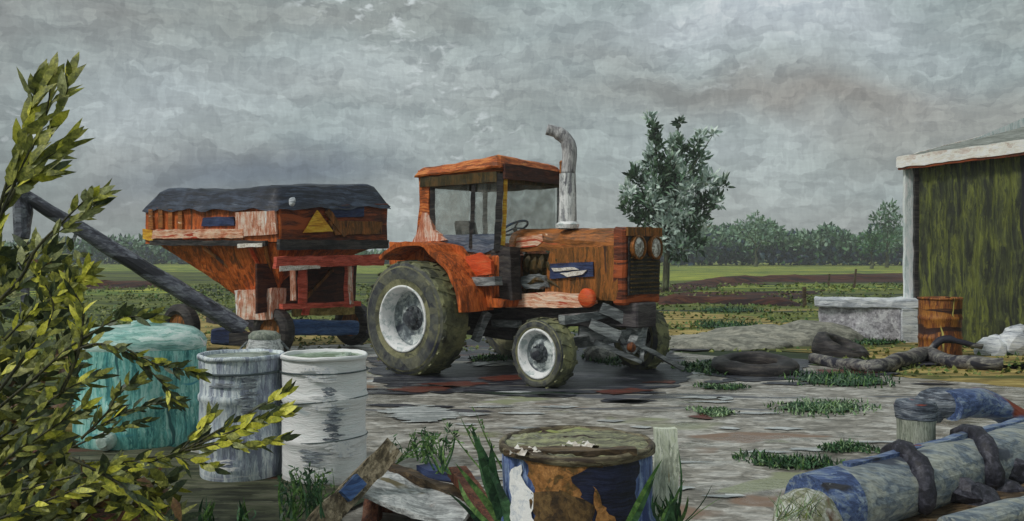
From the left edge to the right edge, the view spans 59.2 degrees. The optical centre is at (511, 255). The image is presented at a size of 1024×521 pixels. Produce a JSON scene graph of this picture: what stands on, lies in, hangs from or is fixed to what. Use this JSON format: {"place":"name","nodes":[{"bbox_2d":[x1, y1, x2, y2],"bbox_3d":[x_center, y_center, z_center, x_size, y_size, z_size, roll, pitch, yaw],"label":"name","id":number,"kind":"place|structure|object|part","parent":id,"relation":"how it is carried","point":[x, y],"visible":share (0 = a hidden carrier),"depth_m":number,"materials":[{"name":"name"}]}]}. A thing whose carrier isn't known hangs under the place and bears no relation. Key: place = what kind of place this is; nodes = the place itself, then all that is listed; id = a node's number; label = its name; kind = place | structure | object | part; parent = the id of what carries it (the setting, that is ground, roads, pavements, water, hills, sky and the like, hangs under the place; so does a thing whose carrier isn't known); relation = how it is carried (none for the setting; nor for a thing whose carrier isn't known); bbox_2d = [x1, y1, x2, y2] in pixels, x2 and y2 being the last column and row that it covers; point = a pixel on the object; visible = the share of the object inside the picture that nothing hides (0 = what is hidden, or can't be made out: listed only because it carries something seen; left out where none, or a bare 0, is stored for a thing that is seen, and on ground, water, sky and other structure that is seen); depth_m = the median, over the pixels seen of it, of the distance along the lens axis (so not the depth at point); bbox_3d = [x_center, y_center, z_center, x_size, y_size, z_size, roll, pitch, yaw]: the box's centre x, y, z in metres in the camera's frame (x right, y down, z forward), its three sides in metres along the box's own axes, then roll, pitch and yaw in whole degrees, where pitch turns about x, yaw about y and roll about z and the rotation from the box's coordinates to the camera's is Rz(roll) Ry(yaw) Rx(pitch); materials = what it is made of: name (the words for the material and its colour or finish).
{"place":"outdoors","nodes":[
{"label":"outdoors","id":0,"kind":"place"},
{"bbox_2d":[86,280,156,286],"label":"soil","id":1,"kind":"structure","parent":0,"point":[132,283],"depth_m":46.45,"materials":[{"name":"brown soil"}]},
{"bbox_2d":[416,463,451,482],"bbox_3d":[-0.504,1.542,6.431,0.152,0.076,0.411,0,0,-43],"label":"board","id":2,"kind":"object","parent":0,"point":[426,469],"visible":0.55,"depth_m":6.43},
{"bbox_2d":[7,260,902,296],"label":"meadow","id":3,"kind":"structure","parent":0,"point":[687,272],"depth_m":90.25,"materials":[{"name":"green plant"}]},
{"bbox_2d":[4,233,548,263],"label":"wood","id":4,"kind":"object","parent":3,"relation":"on","point":[147,251],"visible":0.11,"depth_m":164.47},
{"bbox_2d":[734,210,777,266],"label":"broadleaf tree","id":5,"kind":"object","parent":3,"relation":"on","point":[750,229],"visible":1,"depth_m":129.79,"materials":[{"name":"green plant"}]},
{"bbox_2d":[660,217,902,265],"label":"wood","id":6,"kind":"object","parent":3,"relation":"on","point":[833,244],"visible":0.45,"depth_m":143.38,"materials":[{"name":"green plant"}]},
{"bbox_2d":[853,269,856,287],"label":"fence post","id":7,"kind":"object","parent":3,"relation":"on","point":[854,279],"visible":0.86,"depth_m":44.51,"materials":[{"name":"wood"}]},
{"bbox_2d":[855,223,887,268],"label":"broadleaf tree","id":8,"kind":"object","parent":3,"relation":"on","point":[872,245],"visible":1,"depth_m":109.80,"materials":[{"name":"green plant"}]},
{"bbox_2d":[864,197,902,267],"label":"broadleaf tree","id":9,"kind":"object","parent":3,"relation":"on","point":[887,224],"visible":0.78,"depth_m":119.69,"materials":[{"name":"green plant"}]},
{"bbox_2d":[87,273,902,304],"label":"soil","id":10,"kind":"structure","parent":0,"point":[794,295],"depth_m":43.48,"materials":[{"name":"brown soil"}]},
{"bbox_2d":[616,108,735,290],"bbox_3d":[7.235,-2.457,40.003,5.330,8.152,2.216,0,0,0],"label":"broadleaf tree","id":11,"kind":"object","parent":10,"relation":"on","point":[663,194],"visible":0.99,"depth_m":39.81,"materials":[{"name":"green plant"}]},
{"bbox_2d":[0,256,1023,386],"bbox_3d":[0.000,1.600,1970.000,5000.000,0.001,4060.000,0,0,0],"label":"ground","id":12,"kind":"structure","parent":0,"point":[198,278],"depth_m":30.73,"materials":[{"name":"green plant"}]},
{"bbox_2d":[22,391,72,431],"bbox_3d":[-4.392,1.489,8.688,0.581,0.274,1.931,0,0,-28],"label":"crate","id":13,"kind":"object","parent":12,"relation":"on","point":[69,427],"visible":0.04,"depth_m":7.93,"materials":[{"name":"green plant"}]},
{"bbox_2d":[12,191,251,348],"bbox_3d":[-5.305,0.315,12.876,3.367,2.593,0.418,0,0,-12],"label":"grain auger","id":14,"kind":"object","parent":12,"relation":"on","point":[25,204],"visible":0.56,"depth_m":12.74,"materials":[{"name":"metal"}]},
{"bbox_2d":[172,343,1023,520],"bbox_3d":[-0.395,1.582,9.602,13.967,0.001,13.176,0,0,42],"label":"yard","id":15,"kind":"structure","parent":12,"relation":"on","point":[720,470],"depth_m":8.49,"materials":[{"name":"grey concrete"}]},
{"bbox_2d":[83,506,141,520],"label":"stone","id":16,"kind":"object","parent":15,"relation":"on","point":[107,516],"visible":0.18,"depth_m":4.92,"materials":[{"name":"stone"}]},
{"bbox_2d":[72,319,206,450],"bbox_3d":[-3.189,1.069,7.704,1.079,1.042,1.191,0,0,0],"label":"plastic tank","id":17,"kind":"object","parent":15,"relation":"on","point":[174,343],"visible":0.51,"depth_m":7.32,"materials":[{"name":"teal plastic"}]},
{"bbox_2d":[0,387,339,520],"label":"undergrowth","id":18,"kind":"object","parent":15,"relation":"on","point":[260,497],"visible":0.09,"depth_m":5.97,"materials":[{"name":"plant"}]},
{"bbox_2d":[0,51,302,520],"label":"leafy shrub","id":19,"kind":"object","parent":18,"relation":"on","point":[33,487],"visible":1,"depth_m":4.30,"materials":[{"name":"green plant"}]},
{"bbox_2d":[198,497,255,520],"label":"grass tuft","id":20,"kind":"object","parent":18,"relation":"on","point":[242,515],"visible":0.99,"depth_m":4.93,"materials":[{"name":"green plant"}]},
{"bbox_2d":[273,461,334,520],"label":"grass tuft","id":21,"kind":"object","parent":18,"relation":"on","point":[309,499],"visible":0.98,"depth_m":5.13,"materials":[{"name":"green plant"}]},
{"bbox_2d":[197,348,283,481],"bbox_3d":[-1.949,1.141,6.501,0.617,0.887,0.621,0,0,0],"label":"steel drum","id":22,"kind":"object","parent":15,"relation":"on","point":[244,381],"visible":0.8,"depth_m":6.25,"materials":[{"name":"metal"}]},
{"bbox_2d":[240,330,289,351],"bbox_3d":[-2.364,1.147,8.599,0.380,0.877,0.383,0,0,44],"label":"metal churn","id":23,"kind":"object","parent":15,"relation":"on","point":[267,339],"visible":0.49,"depth_m":8.49,"materials":[{"name":"grey metal"}]},
{"bbox_2d":[142,197,388,351],"bbox_3d":[-4.076,0.334,15.182,3.516,2.459,2.392,0,0,31],"label":"grain wagon","id":24,"kind":"object","parent":15,"relation":"on","point":[269,269],"visible":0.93,"depth_m":14.31,"materials":[{"name":"orange paint"}]},
{"bbox_2d":[142,184,390,211],"bbox_3d":[-4.119,-0.953,15.148,3.523,0.584,2.265,0,0,31],"label":"tarpaulin","id":25,"kind":"object","parent":24,"relation":"on","point":[273,197],"visible":0.91,"depth_m":14.38,"materials":[{"name":"grey fabric"}]},
{"bbox_2d":[279,348,368,483],"bbox_3d":[-1.343,1.138,6.450,0.628,0.892,0.627,0,0,0],"label":"steel drum","id":26,"kind":"object","parent":15,"relation":"on","point":[327,422],"visible":0.93,"depth_m":6.19,"materials":[{"name":"metal"}]},
{"bbox_2d":[305,437,402,520],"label":"plank","id":27,"kind":"object","parent":15,"relation":"on","point":[359,482],"visible":0.99,"depth_m":5.24,"materials":[{"name":"blue paint"}]},
{"bbox_2d":[382,507,400,512],"bbox_3d":[-0.750,1.575,5.679,0.315,0.172,0.290,0,0,0],"label":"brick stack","id":28,"kind":"object","parent":15,"relation":"on","point":[385,510],"visible":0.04,"depth_m":5.54,"materials":[{"name":"red brick"}]},
{"bbox_2d":[361,462,470,520],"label":"broken panel","id":29,"kind":"object","parent":15,"relation":"on","point":[414,494],"visible":0.83,"depth_m":5.40,"materials":[{"name":"white wood"}]},
{"bbox_2d":[390,422,460,473],"bbox_3d":[-0.516,1.157,5.532,0.381,0.366,0.693,0,0,-36],"label":"grass tuft","id":30,"kind":"object","parent":29,"relation":"on","point":[427,449],"visible":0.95,"depth_m":5.49,"materials":[{"name":"green plant"}]},
{"bbox_2d":[448,465,493,520],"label":"board","id":31,"kind":"object","parent":29,"relation":"on","point":[471,494],"visible":0.56,"depth_m":5.46,"materials":[{"name":"brown wood"}]},
{"bbox_2d":[442,407,501,474],"bbox_3d":[-0.251,1.026,5.007,0.234,0.478,0.608,0,0,-33],"label":"grass tuft","id":32,"kind":"object","parent":29,"relation":"on","point":[465,450],"visible":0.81,"depth_m":5.01,"materials":[{"name":"green plant"}]},
{"bbox_2d":[371,360,513,422],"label":"puddle","id":33,"kind":"object","parent":15,"relation":"on","point":[423,413],"visible":0.85,"depth_m":9.05,"materials":[{"name":"grey liquid"}]},
{"bbox_2d":[448,425,510,520],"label":"grass tuft","id":34,"kind":"object","parent":15,"relation":"on","point":[496,502],"visible":0.98,"depth_m":3.38,"materials":[{"name":"green plant"}]},
{"bbox_2d":[499,425,655,520],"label":"steel drum","id":35,"kind":"object","parent":15,"relation":"on","point":[562,487],"visible":0.9,"depth_m":3.21,"materials":[{"name":"blue paint"}]},
{"bbox_2d":[508,446,542,457],"bbox_3d":[0.050,0.705,3.249,0.128,0.029,0.098,0,0,0],"label":"rag","id":36,"kind":"object","parent":35,"relation":"on","point":[521,452],"visible":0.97,"depth_m":3.23,"materials":[{"name":"white fabric"}]},
{"bbox_2d":[505,445,636,456],"bbox_3d":[0.213,0.711,3.270,0.478,0.034,0.079,0,0,4],"label":"board","id":37,"kind":"object","parent":35,"relation":"on","point":[590,451],"visible":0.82,"depth_m":3.24,"materials":[{"name":"brown wood"}]},
{"bbox_2d":[561,440,597,446],"bbox_3d":[0.252,0.706,3.349,0.139,0.030,0.095,0,0,0],"label":"rag","id":38,"kind":"object","parent":35,"relation":"on","point":[582,443],"visible":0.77,"depth_m":3.36,"materials":[{"name":"white fabric"}]},
{"bbox_2d":[366,332,815,395],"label":"mud","id":39,"kind":"structure","parent":15,"relation":"on","point":[589,375],"depth_m":11.73,"materials":[{"name":"grey soil"}]},
{"bbox_2d":[468,352,512,361],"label":"grass clump","id":40,"kind":"object","parent":39,"relation":"on","point":[491,357],"visible":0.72,"depth_m":13.59,"materials":[{"name":"green plant"}]},
{"bbox_2d":[364,124,670,388],"bbox_3d":[0.199,-0.033,12.364,3.887,3.297,2.841,0,0,38],"label":"tractor","id":41,"kind":"object","parent":39,"relation":"on","point":[434,298],"visible":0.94,"depth_m":11.70,"materials":[{"name":"metal"}]},
{"bbox_3d":[-0.624,-0.161,12.179,1.128,0.259,0.054,0,0,39],"label":"door panel","id":42,"kind":"part","parent":41,"relation":"part of","materials":[{"name":"glass"}]},
{"bbox_2d":[559,302,684,370],"bbox_3d":[1.354,1.006,11.040,1.692,0.868,0.497,0,0,-13],"label":"loader frame","id":43,"kind":"object","parent":41,"relation":"attached to","point":[633,343],"visible":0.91,"depth_m":10.96,"materials":[{"name":"grey metal"}]},
{"bbox_2d":[577,351,621,365],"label":"grass clump","id":44,"kind":"object","parent":39,"relation":"on","point":[616,361],"visible":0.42,"depth_m":13.22,"materials":[{"name":"green plant"}]},
{"bbox_2d":[583,345,617,360],"bbox_3d":[1.339,1.495,13.645,0.522,0.363,0.368,0,0,0],"label":"rock","id":45,"kind":"object","parent":39,"relation":"on","point":[594,352],"visible":0.42,"depth_m":13.49,"materials":[{"name":"grey stone"}]},
{"bbox_2d":[671,359,727,375],"bbox_3d":[2.680,1.521,12.620,1.094,0.098,1.445,0,0,32],"label":"grass clump","id":46,"kind":"object","parent":39,"relation":"on","point":[701,366],"visible":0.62,"depth_m":12.45,"materials":[{"name":"green plant"}]},
{"bbox_2d":[710,352,799,376],"bbox_3d":[3.293,1.496,12.265,1.180,0.282,1.153,0,0,0],"label":"old tyre","id":47,"kind":"object","parent":39,"relation":"on","point":[758,364],"visible":0.87,"depth_m":12.00,"materials":[{"name":"black rubber"}]},
{"bbox_2d":[390,369,872,418],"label":"red mud","id":48,"kind":"structure","parent":15,"relation":"on","point":[468,383],"depth_m":10.88,"materials":[{"name":"brown soil"}]},
{"bbox_2d":[404,391,894,496],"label":"puddle","id":49,"kind":"object","parent":15,"relation":"on","point":[683,461],"visible":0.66,"depth_m":8.53,"materials":[{"name":"grey liquid"}]},
{"bbox_2d":[651,493,680,520],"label":"grass tuft","id":50,"kind":"object","parent":15,"relation":"on","point":[668,512],"visible":0.95,"depth_m":3.30,"materials":[{"name":"green plant"}]},
{"bbox_2d":[652,427,679,520],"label":"post","id":51,"kind":"object","parent":15,"relation":"on","point":[667,446],"visible":0.67,"depth_m":3.69,"materials":[{"name":"grey wood"}]},
{"bbox_2d":[626,449,724,520],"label":"grass tuft","id":52,"kind":"object","parent":15,"relation":"on","point":[637,508],"visible":0.87,"depth_m":3.09,"materials":[{"name":"green plant"}]},
{"bbox_2d":[685,405,739,416],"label":"grass clump","id":53,"kind":"object","parent":15,"relation":"on","point":[715,410],"visible":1,"depth_m":9.02,"materials":[{"name":"green plant"}]},
{"bbox_2d":[692,381,751,390],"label":"grass clump","id":54,"kind":"object","parent":15,"relation":"on","point":[730,386],"visible":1,"depth_m":10.70,"materials":[{"name":"green plant"}]},
{"bbox_2d":[731,448,845,469],"bbox_3d":[2.075,1.521,6.816,0.917,0.097,0.529,0,0,31],"label":"grass clump","id":55,"kind":"object","parent":15,"relation":"on","point":[807,462],"visible":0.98,"depth_m":6.78,"materials":[{"name":"green plant"}]},
{"bbox_2d":[767,490,826,520],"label":"grass tuft","id":56,"kind":"object","parent":15,"relation":"on","point":[798,513],"visible":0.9,"depth_m":4.72,"materials":[{"name":"green plant"}]},
{"bbox_2d":[767,489,839,520],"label":"rock","id":57,"kind":"object","parent":15,"relation":"on","point":[827,510],"visible":0.78,"depth_m":4.91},
{"bbox_2d":[764,395,881,417],"bbox_3d":[3.210,1.524,9.250,1.206,0.093,1.112,0,0,0],"label":"grass clump","id":58,"kind":"object","parent":15,"relation":"on","point":[825,406],"visible":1,"depth_m":9.22,"materials":[{"name":"green plant"}]},
{"bbox_2d":[779,365,899,387],"bbox_3d":[4.169,1.499,11.438,1.482,0.142,1.743,0,0,0],"label":"grass clump","id":59,"kind":"object","parent":15,"relation":"on","point":[841,378],"visible":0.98,"depth_m":11.30,"materials":[{"name":"green plant"}]},
{"bbox_2d":[816,438,879,453],"bbox_3d":[2.724,1.531,7.306,0.496,0.078,0.432,0,0,-24],"label":"grass clump","id":60,"kind":"object","parent":15,"relation":"on","point":[843,445],"visible":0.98,"depth_m":7.28,"materials":[{"name":"green plant"}]},
{"bbox_2d":[810,336,1004,372],"bbox_3d":[5.698,1.412,12.836,2.646,0.430,1.303,0,0,-8],"label":"driftwood log","id":61,"kind":"object","parent":15,"relation":"on","point":[931,352],"visible":0.94,"depth_m":12.62,"materials":[{"name":"grey wood"}]},
{"bbox_2d":[901,483,1023,520],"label":"sleeper","id":62,"kind":"object","parent":15,"relation":"on","point":[948,507],"visible":0.2,"depth_m":5.47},
{"bbox_2d":[785,386,1023,520],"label":"old pipework","id":63,"kind":"object","parent":62,"relation":"on","point":[917,466],"visible":0.98,"depth_m":5.65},
{"bbox_2d":[950,460,1023,504],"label":"rubble heap","id":64,"kind":"object","parent":62,"relation":"on","point":[967,490],"visible":0.59,"depth_m":5.56,"materials":[{"name":"grey stone"}]},
{"bbox_2d":[937,495,1023,520],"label":"pipe","id":65,"kind":"object","parent":15,"relation":"on","point":[1009,509],"visible":1,"depth_m":5.03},
{"bbox_2d":[696,305,770,312],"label":"grass clump","id":66,"kind":"object","parent":12,"relation":"on","point":[726,309],"visible":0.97,"depth_m":25.57,"materials":[{"name":"green plant"}]},
{"bbox_2d":[802,287,806,307],"bbox_3d":[8.996,1.338,27.717,0.108,0.731,0.107,0,0,0],"label":"fence post","id":67,"kind":"object","parent":12,"relation":"on","point":[804,297],"visible":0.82,"depth_m":27.68,"materials":[{"name":"brown wood"}]},
{"bbox_2d":[896,118,1023,342],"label":"metal shed","id":68,"kind":"structure","parent":12,"relation":"on","point":[963,218],"depth_m":15.96,"materials":[{"name":"green metal"}]},
{"bbox_2d":[0,0,1023,253],"label":"sky","id":69,"kind":"structure","parent":0,"point":[815,104],"materials":[{"name":"grey"}]},
{"bbox_2d":[161,310,1023,386],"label":"dry grass","id":70,"kind":"structure","parent":0,"point":[1011,378],"depth_m":15.24,"materials":[{"name":"plant"}]},
{"bbox_2d":[690,318,760,328],"bbox_3d":[4.848,1.488,20.266,1.612,0.164,2.233,0,0,15],"label":"grass clump","id":71,"kind":"object","parent":70,"relation":"on","point":[721,324],"visible":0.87,"depth_m":20.09,"materials":[{"name":"green plant"}]},
{"bbox_2d":[811,332,869,357],"bbox_3d":[5.302,1.558,14.577,0.904,0.621,0.895,0,0,0],"label":"old tyre","id":72,"kind":"object","parent":70,"relation":"on","point":[829,344],"visible":0.59,"depth_m":14.38,"materials":[{"name":"black rubber"}]},
{"bbox_2d":[814,296,917,342],"bbox_3d":[6.716,1.206,17.150,1.860,0.828,1.092,0,0,17],"label":"block bench","id":73,"kind":"object","parent":70,"relation":"on","point":[891,318],"visible":0.87,"depth_m":16.67,"materials":[{"name":"grey concrete"}]},
{"bbox_2d":[850,337,905,345],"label":"grass clump","id":74,"kind":"object","parent":70,"relation":"on","point":[871,341],"visible":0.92,"depth_m":16.17,"materials":[{"name":"green plant"}]},
{"bbox_2d":[917,296,963,354],"bbox_3d":[6.651,1.114,14.000,0.649,0.945,0.653,0,0,0],"label":"rusty drum","id":75,"kind":"object","parent":70,"relation":"on","point":[938,316],"visible":0.83,"depth_m":13.74,"materials":[{"name":"orange metal"}]},
{"bbox_2d":[962,346,1018,354],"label":"grass clump","id":76,"kind":"object","parent":70,"relation":"on","point":[1008,352],"visible":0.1,"depth_m":14.37,"materials":[{"name":"green plant"}]},
{"bbox_2d":[972,323,1023,355],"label":"rubble heap","id":77,"kind":"object","parent":70,"relation":"on","point":[1011,340],"visible":0.81,"depth_m":14.35,"materials":[{"name":"white stone"}]},
{"bbox_2d":[658,294,801,305],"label":"soil","id":78,"kind":"structure","parent":0,"point":[689,298],"depth_m":29.89,"materials":[{"name":"brown soil"}]},
{"bbox_2d":[668,320,866,350],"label":"terrain","id":79,"kind":"structure","parent":0,"point":[761,336],"depth_m":15.91,"materials":[{"name":"grey gravel"}]},
{"bbox_2d":[670,274,902,287],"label":"soil","id":80,"kind":"structure","parent":0,"point":[732,279],"depth_m":56.75,"materials":[{"name":"brown soil"}]}
]}

